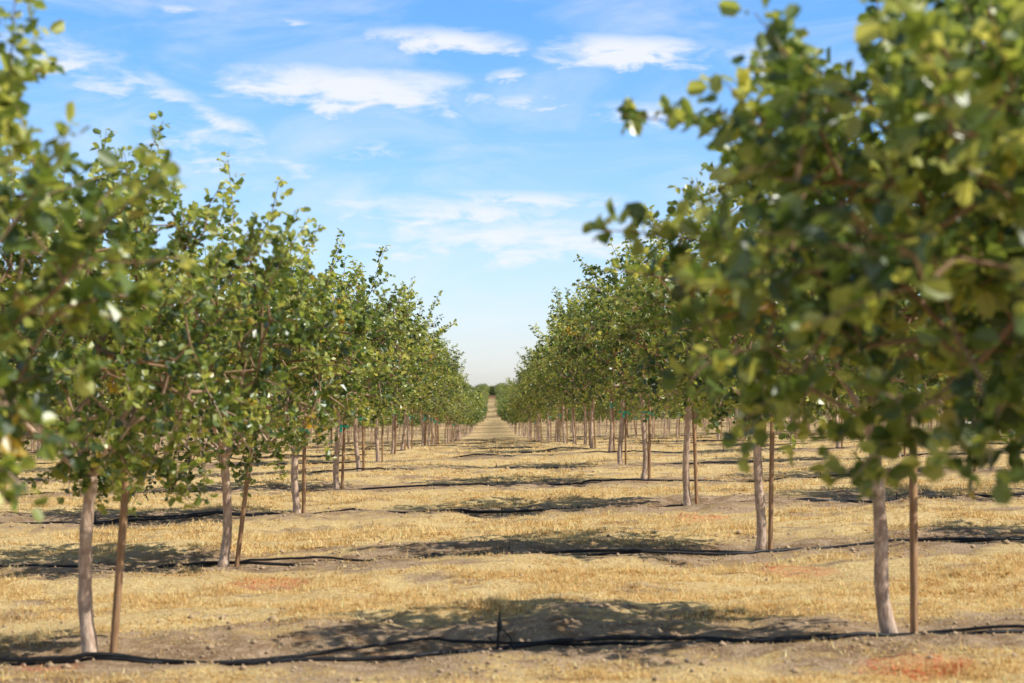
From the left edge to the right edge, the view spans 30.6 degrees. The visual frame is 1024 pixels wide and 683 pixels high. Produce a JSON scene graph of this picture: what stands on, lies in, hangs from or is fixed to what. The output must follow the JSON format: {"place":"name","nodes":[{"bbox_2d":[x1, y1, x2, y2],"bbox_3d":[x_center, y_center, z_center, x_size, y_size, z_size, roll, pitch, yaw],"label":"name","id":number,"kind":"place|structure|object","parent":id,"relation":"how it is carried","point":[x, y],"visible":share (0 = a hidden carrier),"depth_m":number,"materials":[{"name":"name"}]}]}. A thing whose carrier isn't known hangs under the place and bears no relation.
{"place":"outdoors","nodes":[
{"label":"outdoors","id":0,"kind":"place"},
{"bbox_2d":[0,0,984,395],"label":"sky","id":1,"kind":"structure","parent":0,"point":[477,141],"materials":[{"name":"blue"}]},
{"bbox_2d":[0,396,1023,682],"bbox_3d":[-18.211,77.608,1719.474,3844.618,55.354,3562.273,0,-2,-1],"label":"ground","id":2,"kind":"structure","parent":0,"point":[592,618],"depth_m":16.66,"materials":[{"name":"beige soil"}]},
{"bbox_2d":[0,281,87,493],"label":"pistachio tree","id":3,"kind":"object","parent":2,"relation":"on","point":[16,399],"visible":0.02,"depth_m":29.91,"materials":[{"name":"green plant"}]},
{"bbox_2d":[17,356,99,458],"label":"pistachio tree","id":4,"kind":"object","parent":2,"relation":"on","point":[38,443],"depth_m":53.87,"materials":[{"name":"green plant"}]},
{"bbox_2d":[12,265,142,436],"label":"pistachio tree","id":5,"kind":"object","parent":2,"relation":"on","point":[106,380],"depth_m":36.38,"materials":[{"name":"green plant"}]},
{"bbox_2d":[0,0,202,521],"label":"pistachio tree","id":6,"kind":"object","parent":2,"relation":"on","point":[70,248],"visible":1,"depth_m":6.28,"materials":[{"name":"green plant"}]},
{"bbox_2d":[109,457,130,652],"bbox_3d":[-2.534,1.444,12.104,0.039,1.420,0.038,4,-1,15],"label":"wooden stake","id":7,"kind":"object","parent":2,"relation":"on","point":[118,582],"visible":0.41,"depth_m":12.09,"materials":[{"name":"brown wood"}]},
{"bbox_2d":[62,350,196,432],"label":"pistachio tree","id":8,"kind":"object","parent":2,"relation":"on","point":[76,398],"visible":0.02,"depth_m":41.80,"materials":[{"name":"green plant"}]},
{"bbox_2d":[0,110,336,652],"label":"pistachio tree","id":9,"kind":"object","parent":2,"relation":"on","point":[173,353],"visible":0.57,"depth_m":11.87,"materials":[{"name":"green plant"}]},
{"bbox_2d":[119,343,225,459],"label":"pistachio tree","id":10,"kind":"object","parent":2,"relation":"on","point":[188,437],"depth_m":48.14,"materials":[{"name":"green plant"}]},
{"bbox_2d":[27,223,416,566],"bbox_3d":[-2.819,0.479,18.021,3.389,3.532,3.685,1,-2,-39],"label":"pistachio tree","id":11,"kind":"object","parent":2,"relation":"on","point":[344,350],"visible":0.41,"depth_m":17.80,"materials":[{"name":"green plant"}]},
{"bbox_2d":[234,435,253,566],"bbox_3d":[-2.584,1.534,18.108,0.039,1.534,0.038,7,-1,5],"label":"wooden stake","id":12,"kind":"object","parent":2,"relation":"on","point":[241,524],"visible":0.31,"depth_m":18.09,"materials":[{"name":"brown wood"}]},
{"bbox_2d":[294,408,309,512],"bbox_3d":[-2.727,1.618,24.381,0.232,1.494,0.140,-1,-3,20],"label":"wooden stake","id":13,"kind":"object","parent":2,"relation":"on","point":[304,479],"visible":0.53,"depth_m":24.38,"materials":[{"name":"brown wood"}]},
{"bbox_2d":[199,244,426,512],"bbox_3d":[-2.774,0.471,24.429,3.886,3.671,3.383,-3,-4,43],"label":"pistachio tree","id":14,"kind":"object","parent":2,"relation":"on","point":[406,310],"visible":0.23,"depth_m":24.26,"materials":[{"name":"green plant"}]},
{"bbox_2d":[316,398,353,446],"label":"pistachio tree","id":15,"kind":"object","parent":2,"relation":"on","point":[342,421],"visible":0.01,"depth_m":90.04,"materials":[{"name":"green plant"}]},
{"bbox_2d":[340,414,348,488],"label":"wooden stake","id":16,"kind":"object","parent":2,"relation":"on","point":[344,426],"visible":0.67,"depth_m":30.17,"materials":[{"name":"brown wood"}]},
{"bbox_2d":[327,414,361,445],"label":"pistachio tree","id":17,"kind":"object","parent":2,"relation":"on","point":[350,419],"depth_m":96.15,"materials":[{"name":"green plant"}]},
{"bbox_2d":[267,273,451,489],"bbox_3d":[-2.681,0.669,30.206,3.245,3.625,3.186,2,-1,-24],"label":"pistachio tree","id":18,"kind":"object","parent":2,"relation":"on","point":[336,484],"visible":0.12,"depth_m":30.14,"materials":[{"name":"green plant"}]},
{"bbox_2d":[357,417,365,470],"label":"wooden stake","id":19,"kind":"object","parent":2,"relation":"on","point":[363,450],"visible":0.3,"depth_m":35.99,"materials":[{"name":"brown wood"}]},
{"bbox_2d":[298,276,459,470],"bbox_3d":[-2.900,0.652,36.005,3.464,3.850,4.050,0,0,-29],"label":"pistachio tree","id":20,"kind":"object","parent":2,"relation":"on","point":[424,381],"visible":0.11,"depth_m":35.90,"materials":[{"name":"green plant"}]},
{"bbox_2d":[381,416,383,461],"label":"wooden stake","id":21,"kind":"object","parent":2,"relation":"on","point":[382,444],"visible":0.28,"depth_m":42.12,"materials":[{"name":"brown wood"}]},
{"bbox_2d":[391,403,396,453],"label":"wooden stake","id":22,"kind":"object","parent":2,"relation":"on","point":[395,429],"visible":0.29,"depth_m":47.95,"materials":[{"name":"brown wood"}]},
{"bbox_2d":[32,435,769,453],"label":"irrigation hose","id":23,"kind":"object","parent":2,"relation":"on","point":[485,442],"visible":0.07,"depth_m":89.72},
{"bbox_2d":[366,309,439,461],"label":"pistachio tree","id":24,"kind":"object","parent":2,"relation":"on","point":[427,375],"visible":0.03,"depth_m":42.10,"materials":[{"name":"green plant"}]},
{"bbox_2d":[14,437,793,456],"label":"irrigation hose","id":25,"kind":"object","parent":2,"relation":"on","point":[462,445],"visible":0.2,"depth_m":65.79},
{"bbox_2d":[408,409,413,448],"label":"wooden stake","id":26,"kind":"object","parent":2,"relation":"on","point":[411,418],"visible":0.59,"depth_m":60.05,"materials":[{"name":"brown wood"}]},
{"bbox_2d":[26,431,798,451],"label":"irrigation hose","id":27,"kind":"object","parent":2,"relation":"on","point":[460,440],"visible":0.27,"depth_m":119.66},
{"bbox_2d":[29,436,796,454],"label":"irrigation hose","id":28,"kind":"object","parent":2,"relation":"on","point":[497,443],"visible":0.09,"depth_m":71.70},
{"bbox_2d":[364,316,464,454],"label":"pistachio tree","id":29,"kind":"object","parent":2,"relation":"on","point":[431,392],"visible":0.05,"depth_m":47.94,"materials":[{"name":"green plant"}]},
{"bbox_2d":[26,430,810,449],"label":"irrigation hose","id":30,"kind":"object","parent":2,"relation":"on","point":[511,437],"visible":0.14,"depth_m":137.73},
{"bbox_2d":[28,430,815,450],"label":"irrigation hose","id":31,"kind":"object","parent":2,"relation":"on","point":[528,437],"visible":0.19,"depth_m":131.79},
{"bbox_2d":[423,412,428,444],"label":"wooden stake","id":32,"kind":"object","parent":2,"relation":"on","point":[426,428],"visible":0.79,"depth_m":66.20,"materials":[{"name":"brown wood"}]},
{"bbox_2d":[389,335,464,449],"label":"pistachio tree","id":33,"kind":"object","parent":2,"relation":"on","point":[445,380],"visible":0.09,"depth_m":54.13,"materials":[{"name":"green plant"}]},
{"bbox_2d":[386,354,471,446],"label":"pistachio tree","id":34,"kind":"object","parent":2,"relation":"on","point":[443,388],"visible":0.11,"depth_m":66.18,"materials":[{"name":"green plant"}]},
{"bbox_2d":[399,341,464,448],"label":"pistachio tree","id":35,"kind":"object","parent":2,"relation":"on","point":[429,409],"visible":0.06,"depth_m":60.03,"materials":[{"name":"green plant"}]},
{"bbox_2d":[407,376,468,444],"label":"pistachio tree","id":36,"kind":"object","parent":2,"relation":"on","point":[442,415],"visible":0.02,"depth_m":78.23,"materials":[{"name":"green plant"}]},
{"bbox_2d":[413,371,472,443],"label":"pistachio tree","id":37,"kind":"object","parent":2,"relation":"on","point":[464,385],"visible":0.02,"depth_m":84.22,"materials":[{"name":"green plant"}]},
{"bbox_2d":[418,362,468,444],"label":"pistachio tree","id":38,"kind":"object","parent":2,"relation":"on","point":[455,402],"visible":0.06,"depth_m":72.09,"materials":[{"name":"green plant"}]},
{"bbox_2d":[27,432,864,452],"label":"irrigation hose","id":39,"kind":"object","parent":2,"relation":"on","point":[516,441],"visible":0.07,"depth_m":95.78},
{"bbox_2d":[427,392,473,442],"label":"pistachio tree","id":40,"kind":"object","parent":2,"relation":"on","point":[456,417],"visible":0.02,"depth_m":107.98,"materials":[{"name":"green plant"}]},
{"bbox_2d":[430,383,471,443],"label":"pistachio tree","id":41,"kind":"object","parent":2,"relation":"on","point":[453,410],"visible":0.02,"depth_m":90.12,"materials":[{"name":"green plant"}]},
{"bbox_2d":[424,388,478,441],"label":"pistachio tree","id":42,"kind":"object","parent":2,"relation":"on","point":[467,412],"visible":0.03,"depth_m":120.02,"materials":[{"name":"green plant"}]},
{"bbox_2d":[430,386,475,442],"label":"pistachio tree","id":43,"kind":"object","parent":2,"relation":"on","point":[450,417],"visible":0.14,"depth_m":102.21,"materials":[{"name":"green plant"}]},
{"bbox_2d":[430,372,477,429],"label":"pistachio tree","id":44,"kind":"object","parent":2,"relation":"on","point":[463,411],"visible":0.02,"depth_m":95.89,"materials":[{"name":"green plant"}]},
{"bbox_2d":[440,384,479,441],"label":"pistachio tree","id":45,"kind":"object","parent":2,"relation":"on","point":[462,418],"visible":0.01,"depth_m":113.99,"materials":[{"name":"green plant"}]},
{"bbox_2d":[34,431,930,453],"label":"irrigation hose","id":46,"kind":"object","parent":2,"relation":"on","point":[484,442],"visible":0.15,"depth_m":83.73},
{"bbox_2d":[162,434,817,451],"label":"irrigation hose","id":47,"kind":"object","parent":2,"relation":"on","point":[488,443],"visible":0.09,"depth_m":77.79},
{"bbox_2d":[193,440,787,455],"bbox_3d":[-0.578,3.059,53.885,44.509,1.141,0.717,0,-2,-1],"label":"irrigation hose","id":48,"kind":"object","parent":2,"relation":"on","point":[536,447],"visible":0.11,"depth_m":53.71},
{"bbox_2d":[2,470,996,496],"bbox_3d":[-0.328,2.286,29.891,30.107,0.776,0.675,0,-2,-1],"label":"irrigation hose","id":49,"kind":"object","parent":2,"relation":"on","point":[513,484],"visible":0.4,"depth_m":29.84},
{"bbox_2d":[488,612,514,650],"bbox_3d":[-0.035,1.903,11.981,0.241,0.346,0.052,0,-2,-5],"label":"micro sprinkler","id":50,"kind":"object","parent":2,"relation":"on","point":[499,628],"visible":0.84,"depth_m":11.96,"materials":[{"name":"black plastic"}]},
{"bbox_2d":[24,382,980,449],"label":"distant orchard trees","id":51,"kind":"object","parent":2,"relation":"on","point":[484,391],"visible":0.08,"depth_m":162.52,"materials":[{"name":"green plant"}]},
{"bbox_2d":[0,624,1023,665],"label":"irrigation hose","id":52,"kind":"object","parent":2,"relation":"on","point":[43,660],"visible":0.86,"depth_m":12.00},
{"bbox_2d":[0,448,1023,682],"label":"soil clods","id":53,"kind":"object","parent":2,"relation":"on","point":[657,630],"visible":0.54,"depth_m":13.12,"materials":[{"name":"brown soil"}]},
{"bbox_2d":[0,536,1023,569],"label":"irrigation hose","id":54,"kind":"object","parent":2,"relation":"on","point":[660,551],"visible":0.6,"depth_m":18.00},
{"bbox_2d":[0,492,1023,523],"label":"irrigation hose","id":55,"kind":"object","parent":2,"relation":"on","point":[149,518],"visible":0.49,"depth_m":23.95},
{"bbox_2d":[180,437,846,454],"bbox_3d":[-0.645,3.353,59.882,48.103,1.226,0.738,0,-2,-1],"label":"irrigation hose","id":56,"kind":"object","parent":2,"relation":"on","point":[578,444],"visible":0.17,"depth_m":59.72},
{"bbox_2d":[34,443,1004,472],"bbox_3d":[-0.454,2.589,41.898,37.313,0.986,0.710,0,-2,-1],"label":"irrigation hose","id":57,"kind":"object","parent":2,"relation":"on","point":[586,452],"visible":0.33,"depth_m":41.79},
{"bbox_2d":[36,436,1004,463],"bbox_3d":[-0.518,2.817,47.894,40.910,1.075,0.713,0,-2,-1],"label":"irrigation hose","id":58,"kind":"object","parent":2,"relation":"on","point":[482,453],"visible":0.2,"depth_m":47.72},
{"bbox_2d":[506,388,534,439],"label":"pistachio tree","id":59,"kind":"object","parent":2,"relation":"on","point":[529,419],"visible":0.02,"depth_m":120.04,"materials":[{"name":"green plant"}]},
{"bbox_2d":[26,452,1023,483],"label":"irrigation hose","id":60,"kind":"object","parent":2,"relation":"on","point":[560,467],"visible":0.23,"depth_m":35.75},
{"bbox_2d":[506,381,552,438],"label":"pistachio tree","id":61,"kind":"object","parent":2,"relation":"on","point":[513,410],"visible":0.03,"depth_m":114.18,"materials":[{"name":"green plant"}]},
{"bbox_2d":[506,392,553,439],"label":"pistachio tree","id":62,"kind":"object","parent":2,"relation":"on","point":[530,414],"visible":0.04,"depth_m":108.04,"materials":[{"name":"green plant"}]},
{"bbox_2d":[501,377,560,440],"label":"pistachio tree","id":63,"kind":"object","parent":2,"relation":"on","point":[517,404],"visible":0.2,"depth_m":96.03,"materials":[{"name":"green plant"}]},
{"bbox_2d":[254,432,815,446],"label":"irrigation hose","id":64,"kind":"object","parent":2,"relation":"on","point":[576,438],"visible":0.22,"depth_m":113.78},
{"bbox_2d":[505,371,565,423],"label":"pistachio tree","id":65,"kind":"object","parent":2,"relation":"on","point":[520,407],"visible":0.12,"depth_m":102.23,"materials":[{"name":"green plant"}]},
{"bbox_2d":[509,369,568,440],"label":"pistachio tree","id":66,"kind":"object","parent":2,"relation":"on","point":[530,408],"visible":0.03,"depth_m":84.29,"materials":[{"name":"green plant"}]},
{"bbox_2d":[517,333,565,443],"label":"pistachio tree","id":67,"kind":"object","parent":2,"relation":"on","point":[529,374],"visible":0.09,"depth_m":66.15,"materials":[{"name":"green plant"}]},
{"bbox_2d":[268,431,815,445],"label":"irrigation hose","id":68,"kind":"object","parent":2,"relation":"on","point":[497,439],"visible":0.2,"depth_m":125.80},
{"bbox_2d":[521,365,564,440],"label":"pistachio tree","id":69,"kind":"object","parent":2,"relation":"on","point":[536,412],"visible":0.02,"depth_m":90.24,"materials":[{"name":"green plant"}]},
{"bbox_2d":[512,358,582,440],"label":"pistachio tree","id":70,"kind":"object","parent":2,"relation":"on","point":[539,405],"visible":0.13,"depth_m":71.85,"materials":[{"name":"green plant"}]},
{"bbox_2d":[520,375,589,440],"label":"pistachio tree","id":71,"kind":"object","parent":2,"relation":"on","point":[576,414],"visible":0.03,"depth_m":77.92,"materials":[{"name":"green plant"}]},
{"bbox_2d":[523,356,602,444],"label":"pistachio tree","id":72,"kind":"object","parent":2,"relation":"on","point":[553,401],"visible":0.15,"depth_m":60.13,"materials":[{"name":"green plant"}]},
{"bbox_2d":[566,408,567,442],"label":"wooden stake","id":73,"kind":"object","parent":2,"relation":"on","point":[567,422],"visible":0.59,"depth_m":66.19,"materials":[{"name":"brown wood"}]},
{"bbox_2d":[573,406,576,444],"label":"wooden stake","id":74,"kind":"object","parent":2,"relation":"on","point":[574,425],"visible":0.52,"depth_m":60.13,"materials":[{"name":"brown wood"}]},
{"bbox_2d":[521,312,643,448],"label":"pistachio tree","id":75,"kind":"object","parent":2,"relation":"on","point":[555,390],"visible":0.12,"depth_m":48.07,"materials":[{"name":"green plant"}]},
{"bbox_2d":[535,345,636,444],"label":"pistachio tree","id":76,"kind":"object","parent":2,"relation":"on","point":[585,419],"visible":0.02,"depth_m":54.16,"materials":[{"name":"green plant"}]},
{"bbox_2d":[588,404,589,445],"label":"wooden stake","id":77,"kind":"object","parent":2,"relation":"on","point":[589,421],"visible":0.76,"depth_m":54.16,"materials":[{"name":"brown wood"}]},
{"bbox_2d":[593,407,595,448],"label":"wooden stake","id":78,"kind":"object","parent":2,"relation":"on","point":[594,429],"visible":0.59,"depth_m":48.10,"materials":[{"name":"brown wood"}]},
{"bbox_2d":[535,277,671,463],"bbox_3d":[2.158,0.622,36.346,3.437,3.745,3.528,0,-2,3],"label":"pistachio tree","id":79,"kind":"object","parent":2,"relation":"on","point":[622,424],"visible":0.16,"depth_m":36.34,"materials":[{"name":"green plant"}]},
{"bbox_2d":[531,279,676,452],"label":"pistachio tree","id":80,"kind":"object","parent":2,"relation":"on","point":[549,372],"visible":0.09,"depth_m":42.07,"materials":[{"name":"green plant"}]},
{"bbox_2d":[586,402,634,418],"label":"pistachio tree","id":81,"kind":"object","parent":2,"relation":"on","point":[597,413],"visible":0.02,"depth_m":120.44,"materials":[{"name":"green plant"}]},
{"bbox_2d":[608,393,616,452],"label":"wooden stake","id":82,"kind":"object","parent":2,"relation":"on","point":[612,408],"visible":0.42,"depth_m":42.13,"materials":[{"name":"brown wood"}]},
{"bbox_2d":[596,398,632,432],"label":"pistachio tree","id":83,"kind":"object","parent":2,"relation":"on","point":[604,411],"visible":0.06,"depth_m":114.13,"materials":[{"name":"green plant"}]},
{"bbox_2d":[596,399,645,437],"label":"pistachio tree","id":84,"kind":"object","parent":2,"relation":"on","point":[617,410],"visible":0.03,"depth_m":108.15,"materials":[{"name":"green plant"}]},
{"bbox_2d":[619,401,629,464],"bbox_3d":[2.179,1.825,36.329,0.211,1.423,0.148,0,0,-3],"label":"wooden stake","id":85,"kind":"object","parent":2,"relation":"on","point":[625,412],"visible":0.78,"depth_m":36.33,"materials":[{"name":"brown wood"}]},
{"bbox_2d":[615,401,640,437],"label":"pistachio tree","id":86,"kind":"object","parent":2,"relation":"on","point":[629,415],"visible":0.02,"depth_m":102.22,"materials":[{"name":"green plant"}]},
{"bbox_2d":[543,261,735,478],"bbox_3d":[2.219,0.393,30.523,3.513,3.800,3.836,-4,-5,44],"label":"pistachio tree","id":87,"kind":"object","parent":2,"relation":"on","point":[574,353],"visible":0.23,"depth_m":30.38,"materials":[{"name":"green plant"}]},
{"bbox_2d":[618,397,673,414],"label":"pistachio tree","id":88,"kind":"object","parent":2,"relation":"on","point":[637,408],"visible":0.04,"depth_m":96.27,"materials":[{"name":"green plant"}]},
{"bbox_2d":[618,396,675,437],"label":"pistachio tree","id":89,"kind":"object","parent":2,"relation":"on","point":[631,406],"visible":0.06,"depth_m":90.01,"materials":[{"name":"green plant"}]},
{"bbox_2d":[641,396,654,478],"bbox_3d":[2.207,1.604,30.370,0.219,1.446,0.136,0,-2,3],"label":"wooden stake","id":90,"kind":"object","parent":2,"relation":"on","point":[649,447],"visible":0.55,"depth_m":30.37,"materials":[{"name":"brown wood"}]},
{"bbox_2d":[635,395,675,437],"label":"pistachio tree","id":91,"kind":"object","parent":2,"relation":"on","point":[666,407],"visible":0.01,"depth_m":84.27,"materials":[{"name":"green plant"}]},
{"bbox_2d":[564,216,782,505],"bbox_3d":[2.097,0.251,24.130,3.108,3.917,3.268,-1,-2,37],"label":"pistachio tree","id":92,"kind":"object","parent":2,"relation":"on","point":[630,343],"visible":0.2,"depth_m":24.08,"materials":[{"name":"green plant"}]},
{"bbox_2d":[645,389,703,437],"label":"pistachio tree","id":93,"kind":"object","parent":2,"relation":"on","point":[673,404],"visible":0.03,"depth_m":78.24,"materials":[{"name":"green plant"}]},
{"bbox_2d":[662,389,708,433],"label":"pistachio tree","id":94,"kind":"object","parent":2,"relation":"on","point":[677,404],"visible":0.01,"depth_m":72.19,"materials":[{"name":"green plant"}]},
{"bbox_2d":[692,403,698,503],"bbox_3d":[2.360,1.520,24.114,0.038,1.473,0.039,-2,-1,-8],"label":"wooden stake","id":95,"kind":"object","parent":2,"relation":"on","point":[695,460],"visible":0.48,"depth_m":24.10,"materials":[{"name":"brown wood"}]},
{"bbox_2d":[704,408,734,432],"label":"pistachio tree","id":96,"kind":"object","parent":2,"relation":"on","point":[728,420],"visible":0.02,"depth_m":102.31,"materials":[{"name":"green plant"}]},
{"bbox_2d":[602,205,919,550],"bbox_3d":[2.513,0.291,18.371,3.353,3.620,3.613,0,-2,-1],"label":"pistachio tree","id":97,"kind":"object","parent":2,"relation":"on","point":[679,346],"visible":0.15,"depth_m":18.14,"materials":[{"name":"green plant"}]},
{"bbox_2d":[768,414,774,549],"bbox_3d":[2.515,1.422,18.172,0.038,1.436,0.038,1,-2,-5],"label":"wooden stake","id":98,"kind":"object","parent":2,"relation":"on","point":[771,493],"visible":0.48,"depth_m":18.16,"materials":[{"name":"brown wood"}]},
{"bbox_2d":[582,0,1023,504],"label":"pistachio tree","id":99,"kind":"object","parent":2,"relation":"on","point":[944,92],"visible":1,"depth_m":5.71,"materials":[{"name":"green plant"}]},
{"bbox_2d":[765,343,848,442],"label":"pistachio tree","id":100,"kind":"object","parent":2,"relation":"on","point":[791,419],"depth_m":48.43,"materials":[{"name":"green plant"}]},
{"bbox_2d":[603,128,1023,632],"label":"pistachio tree","id":101,"kind":"object","parent":2,"relation":"on","point":[658,269],"visible":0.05,"depth_m":12.11,"materials":[{"name":"green plant"}]},
{"bbox_2d":[774,344,863,447],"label":"pistachio tree","id":102,"kind":"object","parent":2,"relation":"on","point":[837,444],"visible":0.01,"depth_m":42.10,"materials":[{"name":"green plant"}]},
{"bbox_2d":[815,342,939,456],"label":"pistachio tree","id":103,"kind":"object","parent":2,"relation":"on","point":[852,371],"visible":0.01,"depth_m":36.05,"materials":[{"name":"green plant"}]},
{"bbox_2d":[909,444,917,631],"bbox_3d":[2.611,1.326,12.174,0.038,1.420,0.038,1,-2,-21],"label":"wooden stake","id":104,"kind":"object","parent":2,"relation":"on","point":[913,514],"visible":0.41,"depth_m":12.16,"materials":[{"name":"brown wood"}]},
{"bbox_2d":[894,307,1003,407],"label":"pistachio tree","id":105,"kind":"object","parent":2,"relation":"on","point":[942,382],"visible":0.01,"depth_m":30.15,"materials":[{"name":"green plant"}]},
{"bbox_2d":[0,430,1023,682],"bbox_3d":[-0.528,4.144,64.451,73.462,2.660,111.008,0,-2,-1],"label":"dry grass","id":106,"kind":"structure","parent":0,"point":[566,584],"depth_m":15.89,"materials":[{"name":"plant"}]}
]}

